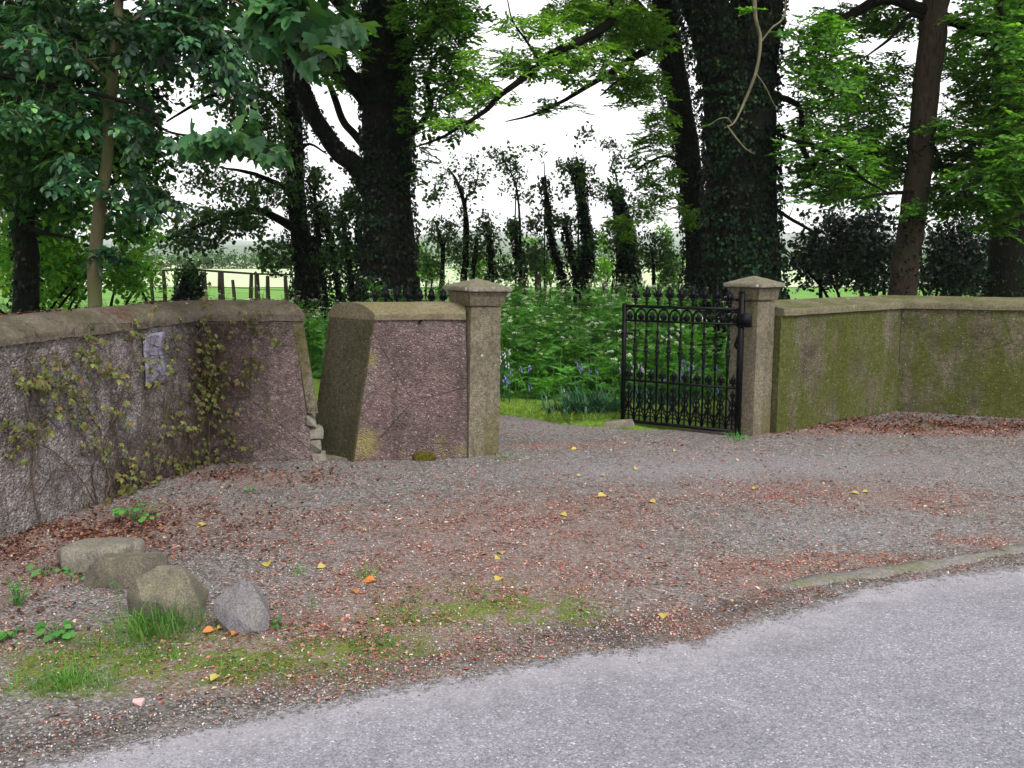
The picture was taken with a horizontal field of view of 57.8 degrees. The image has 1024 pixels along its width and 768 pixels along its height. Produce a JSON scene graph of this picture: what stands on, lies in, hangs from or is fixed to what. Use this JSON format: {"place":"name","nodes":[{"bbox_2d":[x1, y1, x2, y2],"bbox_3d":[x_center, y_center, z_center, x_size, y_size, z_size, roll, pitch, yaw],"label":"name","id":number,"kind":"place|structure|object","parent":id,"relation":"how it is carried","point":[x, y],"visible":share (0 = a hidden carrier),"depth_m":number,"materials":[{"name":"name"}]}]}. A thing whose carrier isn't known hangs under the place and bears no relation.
{"place":"outdoors","nodes":[
{"label":"outdoors","id":0,"kind":"place"},
{"bbox_2d":[5,311,727,429],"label":"woodland floor","id":1,"kind":"structure","parent":0,"point":[586,422],"depth_m":9.44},
{"bbox_2d":[0,170,85,313],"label":"leafy bush","id":2,"kind":"object","parent":1,"relation":"on","point":[46,263],"visible":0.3,"depth_m":11.15,"materials":[{"name":"green plant"}]},
{"bbox_2d":[41,184,111,310],"bbox_3d":[-5.724,-1.308,11.950,1.060,2.818,1.686,-4,9,-28],"label":"leafy bush","id":3,"kind":"object","parent":1,"relation":"on","point":[73,292],"visible":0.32,"depth_m":11.71,"materials":[{"name":"green plant"}]},
{"bbox_2d":[0,0,253,314],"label":"broadleaf tree","id":4,"kind":"object","parent":1,"relation":"on","point":[20,160],"visible":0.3,"depth_m":9.63,"materials":[{"name":"green plant"}]},
{"bbox_2d":[87,220,177,305],"bbox_3d":[-5.069,-1.123,12.476,0.950,2.301,1.531,-6,10,-35],"label":"leafy bush","id":5,"kind":"object","parent":1,"relation":"on","point":[131,278],"visible":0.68,"depth_m":12.25,"materials":[{"name":"green plant"}]},
{"bbox_2d":[169,258,209,300],"bbox_3d":[-5.130,-1.116,14.786,0.657,1.760,0.933,-7,11,-41],"label":"ivy stump","id":6,"kind":"object","parent":1,"relation":"on","point":[190,282],"visible":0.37,"depth_m":14.61,"materials":[{"name":"green plant"}]},
{"bbox_2d":[148,269,294,301],"bbox_3d":[-4.831,-1.068,15.005,2.647,1.588,0.132,0,8,0],"label":"wooden fence","id":7,"kind":"object","parent":1,"relation":"on","point":[220,286],"visible":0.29,"depth_m":14.91,"materials":[{"name":"brown wood"}]},
{"bbox_2d":[154,34,326,340],"bbox_3d":[-4.002,-6.917,16.293,9.352,12.818,7.472,0,8,0],"label":"ivy tree","id":8,"kind":"object","parent":1,"relation":"on","point":[290,128],"visible":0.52,"depth_m":15.76,"materials":[{"name":"green plant"}]},
{"bbox_2d":[298,162,338,343],"bbox_3d":[-3.236,-2.065,15.863,0.756,3.339,1.194,0,8,0],"label":"scrub tree","id":9,"kind":"object","parent":1,"relation":"on","point":[315,180],"visible":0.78,"depth_m":15.73,"materials":[{"name":"green plant"}]},
{"bbox_2d":[306,193,348,304],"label":"scrub tree","id":10,"kind":"object","parent":1,"relation":"on","point":[338,282],"visible":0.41,"depth_m":16.09,"materials":[{"name":"green plant"}]},
{"bbox_2d":[320,180,363,301],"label":"scrub tree","id":11,"kind":"object","parent":1,"relation":"on","point":[348,199],"visible":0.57,"depth_m":15.18,"materials":[{"name":"green plant"}]},
{"bbox_2d":[0,266,730,400],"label":"cow parsley","id":12,"kind":"object","parent":1,"relation":"on","point":[599,326],"visible":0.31,"depth_m":11.61,"materials":[{"name":"green plant"}]},
{"bbox_2d":[281,0,502,301],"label":"ivy tree","id":13,"kind":"object","parent":1,"relation":"on","point":[381,87],"visible":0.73,"depth_m":13.20,"materials":[{"name":"green plant"}]},
{"bbox_2d":[415,237,447,298],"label":"thorn scrub","id":14,"kind":"object","parent":1,"relation":"on","point":[434,279],"visible":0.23,"depth_m":18.79,"materials":[{"name":"green plant"}]},
{"bbox_2d":[415,214,461,293],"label":"hawthorn","id":15,"kind":"object","parent":1,"relation":"on","point":[439,239],"visible":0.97,"depth_m":17.72,"materials":[{"name":"green plant"}]},
{"bbox_2d":[421,149,498,281],"bbox_3d":[-1.053,-2.703,18.326,1.518,3.842,1.224,-2,8,-11],"label":"hawthorn","id":16,"kind":"object","parent":1,"relation":"on","point":[476,255],"visible":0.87,"depth_m":18.14,"materials":[{"name":"green plant"}]},
{"bbox_2d":[452,257,500,283],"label":"thorn scrub","id":17,"kind":"object","parent":1,"relation":"on","point":[479,268],"visible":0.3,"depth_m":19.21,"materials":[{"name":"green plant"}]},
{"bbox_2d":[468,208,523,285],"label":"hawthorn","id":18,"kind":"object","parent":1,"relation":"on","point":[487,227],"visible":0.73,"depth_m":17.76,"materials":[{"name":"green plant"}]},
{"bbox_2d":[500,349,511,401],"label":"bluebell","id":19,"kind":"object","parent":1,"relation":"on","point":[504,355],"visible":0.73,"depth_m":9.98,"materials":[{"name":"white plant"}]},
{"bbox_2d":[502,369,513,397],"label":"bluebell","id":20,"kind":"object","parent":1,"relation":"on","point":[508,382],"visible":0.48,"depth_m":10.01,"materials":[{"name":"purple plant"}]},
{"bbox_2d":[482,140,548,302],"bbox_3d":[0.115,-2.761,18.294,1.379,4.021,1.153,5,9,32],"label":"hawthorn","id":21,"kind":"object","parent":1,"relation":"on","point":[515,231],"visible":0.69,"depth_m":18.10,"materials":[{"name":"green plant"}]},
{"bbox_2d":[504,365,532,401],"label":"bluebell","id":22,"kind":"object","parent":1,"relation":"on","point":[505,381],"visible":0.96,"depth_m":10.01,"materials":[{"name":"purple plant"}]},
{"bbox_2d":[488,238,551,291],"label":"hawthorn","id":23,"kind":"object","parent":1,"relation":"on","point":[547,257],"visible":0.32,"depth_m":18.77,"materials":[{"name":"green plant"}]},
{"bbox_2d":[316,395,727,419],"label":"verge grass","id":24,"kind":"structure","parent":1,"relation":"on","point":[590,417],"depth_m":9.37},
{"bbox_2d":[502,362,561,385],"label":"bluebell tuft","id":25,"kind":"object","parent":1,"relation":"on","point":[546,373],"visible":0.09,"depth_m":11.25,"materials":[{"name":"green plant"}]},
{"bbox_2d":[536,274,541,312],"bbox_3d":[0.444,-1.086,15.499,0.100,1.481,0.105,3,9,22],"label":"fence post","id":26,"kind":"object","parent":1,"relation":"on","point":[538,278],"visible":0.22,"depth_m":15.38,"materials":[{"name":"grey wood"}]},
{"bbox_2d":[518,143,567,320],"bbox_3d":[0.639,-2.737,18.349,0.990,3.942,0.986,-5,10,-34],"label":"hawthorn","id":27,"kind":"object","parent":1,"relation":"on","point":[547,206],"visible":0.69,"depth_m":18.21,"materials":[{"name":"green plant"}]},
{"bbox_2d":[522,232,563,300],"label":"thorn scrub","id":28,"kind":"object","parent":1,"relation":"on","point":[549,277],"visible":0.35,"depth_m":19.15,"materials":[{"name":"green plant"}]},
{"bbox_2d":[515,204,588,319],"bbox_3d":[0.776,-2.067,17.862,1.458,2.774,1.191,0,8,0],"label":"hawthorn","id":29,"kind":"object","parent":1,"relation":"on","point":[565,222],"visible":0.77,"depth_m":17.75,"materials":[{"name":"green plant"}]},
{"bbox_2d":[413,0,705,311],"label":"beech tree","id":30,"kind":"object","parent":1,"relation":"on","point":[656,30],"visible":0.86,"depth_m":12.64,"materials":[{"name":"green plant"}]},
{"bbox_2d":[520,382,620,424],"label":"bluebell tuft","id":31,"kind":"object","parent":1,"relation":"on","point":[570,406],"visible":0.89,"depth_m":9.41,"materials":[{"name":"green plant"}]},
{"bbox_2d":[549,152,608,313],"bbox_3d":[1.302,-2.561,17.819,1.194,3.772,1.255,3,8,18],"label":"hawthorn","id":32,"kind":"object","parent":1,"relation":"on","point":[577,173],"visible":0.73,"depth_m":17.66,"materials":[{"name":"green plant"}]},
{"bbox_2d":[574,361,595,394],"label":"bluebell","id":33,"kind":"object","parent":1,"relation":"on","point":[576,378],"visible":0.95,"depth_m":10.26,"materials":[{"name":"blue plant"}]},
{"bbox_2d":[554,350,619,385],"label":"bluebell tuft","id":34,"kind":"object","parent":1,"relation":"on","point":[576,373],"visible":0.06,"depth_m":11.21,"materials":[{"name":"green plant"}]},
{"bbox_2d":[580,363,604,397],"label":"bluebell","id":35,"kind":"object","parent":1,"relation":"on","point":[588,376],"visible":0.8,"depth_m":10.33,"materials":[{"name":"blue plant"}]},
{"bbox_2d":[601,281,606,302],"bbox_3d":[1.536,-1.029,15.508,0.105,1.366,0.099,3,9,22],"label":"fence post","id":36,"kind":"object","parent":1,"relation":"on","point":[604,282],"visible":0.14,"depth_m":15.40,"materials":[{"name":"grey wood"}]},
{"bbox_2d":[593,227,615,305],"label":"thorn scrub","id":37,"kind":"object","parent":1,"relation":"on","point":[605,266],"visible":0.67,"depth_m":19.20,"materials":[{"name":"green plant"}]},
{"bbox_2d":[572,383,643,420],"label":"bluebell tuft","id":38,"kind":"object","parent":1,"relation":"on","point":[616,404],"visible":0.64,"depth_m":9.49,"materials":[{"name":"green plant"}]},
{"bbox_2d":[501,334,725,400],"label":"nettle leaves","id":39,"kind":"object","parent":1,"relation":"on","point":[524,368],"visible":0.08,"depth_m":10.95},
{"bbox_2d":[502,340,728,402],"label":"long grass","id":40,"kind":"structure","parent":1,"relation":"on","point":[618,383],"depth_m":10.39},
{"bbox_2d":[566,121,667,322],"bbox_3d":[1.980,-2.811,17.764,1.928,4.278,1.224,0,8,0],"label":"hawthorn","id":41,"kind":"object","parent":1,"relation":"on","point":[626,267],"visible":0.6,"depth_m":17.64,"materials":[{"name":"green plant"}]},
{"bbox_2d":[603,418,635,427],"bbox_3d":[1.043,0.379,9.014,0.311,0.090,0.145,2,8,14],"label":"stone","id":42,"kind":"object","parent":1,"relation":"on","point":[619,423],"visible":0.98,"depth_m":8.96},
{"bbox_2d":[619,362,644,403],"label":"bluebell","id":43,"kind":"object","parent":1,"relation":"on","point":[642,368],"visible":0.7,"depth_m":9.91,"materials":[{"name":"blue plant"}]},
{"bbox_2d":[626,226,682,294],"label":"hawthorn","id":44,"kind":"object","parent":1,"relation":"on","point":[655,264],"visible":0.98,"depth_m":17.22,"materials":[{"name":"green plant"}]},
{"bbox_2d":[609,380,712,407],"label":"bluebell tuft","id":45,"kind":"object","parent":1,"relation":"on","point":[668,395],"visible":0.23,"depth_m":9.83,"materials":[{"name":"green plant"}]},
{"bbox_2d":[649,217,685,304],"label":"thorn scrub","id":46,"kind":"object","parent":1,"relation":"on","point":[666,230],"visible":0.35,"depth_m":18.23,"materials":[{"name":"green plant"}]},
{"bbox_2d":[651,360,693,394],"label":"bluebell","id":47,"kind":"object","parent":1,"relation":"on","point":[680,374],"visible":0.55,"depth_m":9.96,"materials":[{"name":"blue plant"}]},
{"bbox_2d":[688,359,719,400],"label":"bluebell","id":48,"kind":"object","parent":1,"relation":"on","point":[700,371],"visible":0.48,"depth_m":10.00,"materials":[{"name":"blue plant"}]},
{"bbox_2d":[671,0,891,375],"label":"ivy tree","id":49,"kind":"object","parent":1,"relation":"on","point":[741,211],"visible":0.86,"depth_m":11.76,"materials":[{"name":"green plant"}]},
{"bbox_2d":[700,0,785,153],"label":"hanging branch","id":50,"kind":"object","parent":49,"relation":"hanging from","point":[754,11],"visible":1,"depth_m":9.21,"materials":[{"name":"brown wood"}]},
{"bbox_2d":[781,203,885,297],"bbox_3d":[5.571,-1.860,16.415,1.597,2.679,2.051,6,10,38],"label":"evergreen shrub","id":51,"kind":"object","parent":1,"relation":"on","point":[817,263],"visible":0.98,"depth_m":16.04,"materials":[{"name":"green plant"}]},
{"bbox_2d":[835,199,899,295],"bbox_3d":[6.479,-2.034,16.905,1.364,2.886,1.896,7,10,39],"label":"evergreen shrub","id":52,"kind":"object","parent":1,"relation":"on","point":[877,267],"visible":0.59,"depth_m":16.50,"materials":[{"name":"green plant"}]},
{"bbox_2d":[779,0,1021,295],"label":"scaly tree","id":53,"kind":"object","parent":1,"relation":"on","point":[928,69],"visible":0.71,"depth_m":13.21,"materials":[{"name":"green plant"}]},
{"bbox_2d":[918,211,989,296],"bbox_3d":[7.941,-1.928,16.955,2.067,2.680,1.938,4,9,24],"label":"evergreen shrub","id":54,"kind":"object","parent":1,"relation":"on","point":[951,270],"visible":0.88,"depth_m":16.54,"materials":[{"name":"green plant"}]},
{"bbox_2d":[889,0,1023,296],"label":"beech tree","id":55,"kind":"object","parent":1,"relation":"on","point":[989,158],"visible":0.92,"depth_m":12.57,"materials":[{"name":"green plant"}]},
{"bbox_2d":[964,251,988,296],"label":"evergreen shrub","id":56,"kind":"object","parent":1,"relation":"on","point":[982,288],"visible":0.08,"depth_m":17.21,"materials":[{"name":"green plant"}]},
{"bbox_2d":[62,237,891,245],"bbox_3d":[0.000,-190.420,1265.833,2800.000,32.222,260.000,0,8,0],"label":"hills","id":57,"kind":"structure","parent":0,"point":[106,242],"depth_m":1299.90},
{"bbox_2d":[0,257,980,311],"bbox_3d":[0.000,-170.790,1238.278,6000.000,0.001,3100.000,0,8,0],"label":"ground","id":58,"kind":"structure","parent":0,"point":[275,292],"depth_m":40.61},
{"bbox_2d":[0,0,259,307],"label":"elder sapling","id":59,"kind":"object","parent":58,"relation":"on","point":[185,22],"visible":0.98,"depth_m":6.50,"materials":[{"name":"green plant"}]},
{"bbox_2d":[0,299,326,541],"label":"roadside wall","id":60,"kind":"structure","parent":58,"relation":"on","point":[53,327],"depth_m":6.48,"materials":[{"name":"stone"}]},
{"bbox_2d":[0,298,273,315],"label":"coping litter","id":61,"kind":"object","parent":60,"relation":"on","point":[59,309],"visible":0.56,"depth_m":6.38,"materials":[{"name":"brown plant"}]},
{"bbox_2d":[0,281,298,526],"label":"wall creeper","id":62,"kind":"object","parent":60,"relation":"attached to","point":[41,384],"depth_m":6.62,"materials":[{"name":"green plant"}]},
{"bbox_2d":[143,332,166,386],"bbox_3d":[-2.576,-0.180,6.694,0.015,0.377,0.251,2,8,13],"label":"notice","id":63,"kind":"object","parent":60,"relation":"attached to","point":[159,338],"visible":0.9,"depth_m":6.70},
{"bbox_2d":[0,0,382,172],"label":"sycamore tree","id":64,"kind":"object","parent":58,"relation":"on","point":[314,38],"visible":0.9,"depth_m":5.46,"materials":[{"name":"green plant"}]},
{"bbox_2d":[75,246,339,268],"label":"hedgerow","id":65,"kind":"object","parent":58,"relation":"on","point":[222,263],"visible":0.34,"depth_m":110.48,"materials":[{"name":"green plant"}]},
{"bbox_2d":[279,247,987,267],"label":"hedgerow","id":66,"kind":"object","parent":58,"relation":"on","point":[509,258],"visible":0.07,"depth_m":116.85,"materials":[{"name":"green plant"}]},
{"bbox_2d":[0,269,980,286],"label":"meadow","id":67,"kind":"structure","parent":0,"point":[241,280],"depth_m":62.24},
{"bbox_2d":[0,0,992,240],"label":"sky","id":68,"kind":"structure","parent":0,"point":[608,122],"materials":[{"name":"white"}]},
{"bbox_2d":[0,411,1023,767],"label":"gravel forecourt","id":69,"kind":"structure","parent":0,"point":[954,461],"depth_m":5.22,"materials":[{"name":"gravel"}]},
{"bbox_2d":[0,627,25,639],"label":"weed","id":70,"kind":"object","parent":69,"relation":"on","point":[3,635],"visible":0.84,"depth_m":3.98,"materials":[{"name":"green plant"}]},
{"bbox_2d":[4,577,32,605],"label":"weed","id":71,"kind":"object","parent":69,"relation":"on","point":[15,598],"visible":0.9,"depth_m":4.36,"materials":[{"name":"green plant"}]},
{"bbox_2d":[26,564,68,576],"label":"weed","id":72,"kind":"object","parent":69,"relation":"on","point":[35,572],"visible":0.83,"depth_m":4.74,"materials":[{"name":"green plant"}]},
{"bbox_2d":[34,618,74,641],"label":"weed","id":73,"kind":"object","parent":69,"relation":"on","point":[57,633],"visible":0.88,"depth_m":3.99,"materials":[{"name":"green plant"}]},
{"bbox_2d":[62,568,83,581],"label":"weed","id":74,"kind":"object","parent":69,"relation":"on","point":[70,574],"visible":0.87,"depth_m":4.67,"materials":[{"name":"green plant"}]},
{"bbox_2d":[4,655,146,698],"bbox_3d":[-1.730,1.127,3.584,0.554,0.076,0.352,0,8,0],"label":"grass tuft","id":75,"kind":"object","parent":69,"relation":"on","point":[62,679],"visible":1,"depth_m":3.58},
{"bbox_2d":[4,624,188,675],"bbox_3d":[-1.721,1.099,3.821,0.754,0.076,0.487,-3,9,-21],"label":"grass tuft","id":76,"kind":"object","parent":69,"relation":"on","point":[119,651],"visible":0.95,"depth_m":3.87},
{"bbox_2d":[57,537,145,571],"bbox_3d":[-2.186,0.921,4.925,0.433,0.186,0.243,-1,8,-6],"label":"stone","id":77,"kind":"object","parent":69,"relation":"on","point":[83,555],"visible":0.62,"depth_m":4.84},
{"bbox_2d":[84,552,168,588],"bbox_3d":[-1.931,0.938,4.691,0.406,0.182,0.263,0,8,-3],"label":"stone","id":78,"kind":"object","parent":69,"relation":"on","point":[123,570],"visible":0.72,"depth_m":4.60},
{"bbox_2d":[111,500,162,522],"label":"weed","id":79,"kind":"object","parent":69,"relation":"on","point":[123,510],"visible":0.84,"depth_m":5.69,"materials":[{"name":"green plant"}]},
{"bbox_2d":[132,698,144,705],"bbox_3d":[-1.378,1.172,3.416,0.042,0.020,0.027,0,8,0],"label":"pink pebble","id":80,"kind":"object","parent":69,"relation":"on","point":[138,701],"visible":1,"depth_m":3.41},
{"bbox_2d":[75,592,212,651],"bbox_3d":[-1.597,1.016,4.058,0.615,0.167,0.567,0,8,0],"label":"grass tuft","id":81,"kind":"object","parent":69,"relation":"on","point":[140,623],"visible":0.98,"depth_m":4.06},
{"bbox_2d":[127,564,208,621],"bbox_3d":[-1.585,0.964,4.289,0.360,0.237,0.274,1,8,4],"label":"stone","id":82,"kind":"object","parent":69,"relation":"on","point":[165,584],"visible":0.84,"depth_m":4.23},
{"bbox_2d":[203,626,217,632],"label":"fallen leaf","id":83,"kind":"object","parent":69,"relation":"on","point":[208,629],"visible":1,"depth_m":4.05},
{"bbox_2d":[210,673,220,680],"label":"fallen leaf","id":84,"kind":"object","parent":69,"relation":"on","point":[213,676],"visible":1,"depth_m":3.60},
{"bbox_2d":[214,580,268,634],"bbox_3d":[-1.193,0.986,4.127,0.248,0.236,0.220,0,8,0],"label":"stone","id":85,"kind":"object","parent":69,"relation":"on","point":[241,607],"visible":0.92,"depth_m":4.07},
{"bbox_2d":[269,616,286,628],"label":"weed","id":86,"kind":"object","parent":69,"relation":"on","point":[275,626],"visible":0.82,"depth_m":4.11,"materials":[{"name":"green plant"}]},
{"bbox_2d":[288,561,305,575],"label":"grass tuft","id":87,"kind":"object","parent":69,"relation":"on","point":[298,568],"visible":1,"depth_m":4.79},
{"bbox_2d":[306,592,320,607],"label":"grass tuft","id":88,"kind":"object","parent":69,"relation":"on","point":[314,601],"visible":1,"depth_m":4.36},
{"bbox_2d":[0,452,630,731],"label":"sparse grass","id":89,"kind":"structure","parent":69,"relation":"on","point":[230,647],"depth_m":3.88,"materials":[{"name":"plant"}]},
{"bbox_2d":[326,454,346,460],"bbox_3d":[-1.436,0.596,7.609,0.274,0.051,0.352,-1,8,-6],"label":"stone","id":90,"kind":"object","parent":69,"relation":"on","point":[334,458],"visible":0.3,"depth_m":7.48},
{"bbox_2d":[362,575,374,581],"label":"fallen leaf","id":91,"kind":"object","parent":69,"relation":"on","point":[368,578],"visible":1,"depth_m":4.68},
{"bbox_2d":[351,555,387,580],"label":"grass tuft","id":92,"kind":"object","parent":69,"relation":"on","point":[364,573],"visible":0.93,"depth_m":4.73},
{"bbox_2d":[367,634,400,649],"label":"grass tuft","id":93,"kind":"object","parent":69,"relation":"on","point":[392,643],"visible":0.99,"depth_m":3.92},
{"bbox_2d":[315,301,466,461],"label":"stile wall","id":94,"kind":"structure","parent":69,"relation":"on","point":[393,383],"depth_m":7.42,"materials":[{"name":"stone"}]},
{"bbox_2d":[371,285,447,301],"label":"iron gate","id":95,"kind":"structure","parent":69,"relation":"on","point":[431,296],"depth_m":8.46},
{"bbox_2d":[443,279,512,457],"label":"gate pillar","id":96,"kind":"structure","parent":69,"relation":"on","point":[480,300],"depth_m":7.49,"materials":[{"name":"stone"}]},
{"bbox_2d":[0,419,1021,718],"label":"fallen twigs","id":97,"kind":"object","parent":69,"relation":"on","point":[520,545],"depth_m":5.12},
{"bbox_2d":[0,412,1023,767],"bbox_3d":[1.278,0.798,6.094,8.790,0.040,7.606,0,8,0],"label":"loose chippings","id":98,"kind":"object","parent":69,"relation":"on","point":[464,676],"visible":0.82,"depth_m":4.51,"materials":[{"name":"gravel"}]},
{"bbox_2d":[0,412,1023,762],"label":"leaf scraps","id":99,"kind":"object","parent":69,"relation":"on","point":[600,504],"visible":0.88,"depth_m":5.14,"materials":[{"name":"plant"}]},
{"bbox_2d":[0,410,1023,699],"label":"dead leaves","id":100,"kind":"object","parent":69,"relation":"on","point":[242,472],"visible":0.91,"depth_m":5.72,"materials":[{"name":"brown plant"}]},
{"bbox_2d":[659,612,667,618],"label":"fallen leaf","id":101,"kind":"object","parent":69,"relation":"on","point":[663,615],"visible":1,"depth_m":4.22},
{"bbox_2d":[620,284,751,435],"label":"iron gate","id":102,"kind":"structure","parent":69,"relation":"on","point":[742,319],"depth_m":8.62,"materials":[{"name":"metal"}]},
{"bbox_2d":[723,429,752,440],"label":"grass tuft","id":103,"kind":"object","parent":69,"relation":"on","point":[737,436],"visible":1,"depth_m":8.33,"materials":[{"name":"green plant"}]},
{"bbox_2d":[723,276,784,435],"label":"gate pillar","id":104,"kind":"structure","parent":69,"relation":"on","point":[761,293],"depth_m":8.43,"materials":[{"name":"stone"}]},
{"bbox_2d":[770,295,1023,433],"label":"boundary wall","id":105,"kind":"structure","parent":69,"relation":"on","point":[836,358],"depth_m":9.38,"materials":[{"name":"stone"}]},
{"bbox_2d":[781,543,1023,587],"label":"concrete kerb","id":106,"kind":"structure","parent":69,"relation":"on","point":[875,572],"depth_m":4.86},
{"bbox_2d":[24,565,1023,767],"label":"road","id":107,"kind":"structure","parent":0,"point":[930,676],"depth_m":3.33,"materials":[{"name":"asphalt"}]},
{"bbox_2d":[81,242,981,256],"bbox_3d":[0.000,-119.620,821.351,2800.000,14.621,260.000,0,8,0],"label":"distant hills","id":108,"kind":"structure","parent":0,"point":[229,248],"depth_m":782.73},
{"bbox_2d":[138,259,927,267],"bbox_3d":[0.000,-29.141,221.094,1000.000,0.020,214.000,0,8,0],"label":"meadow","id":109,"kind":"structure","parent":0,"point":[358,267],"depth_m":157.93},
{"bbox_2d":[104,230,987,243],"bbox_3d":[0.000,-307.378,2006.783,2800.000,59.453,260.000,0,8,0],"label":"hills","id":110,"kind":"structure","parent":0,"point":[785,236],"depth_m":2042.68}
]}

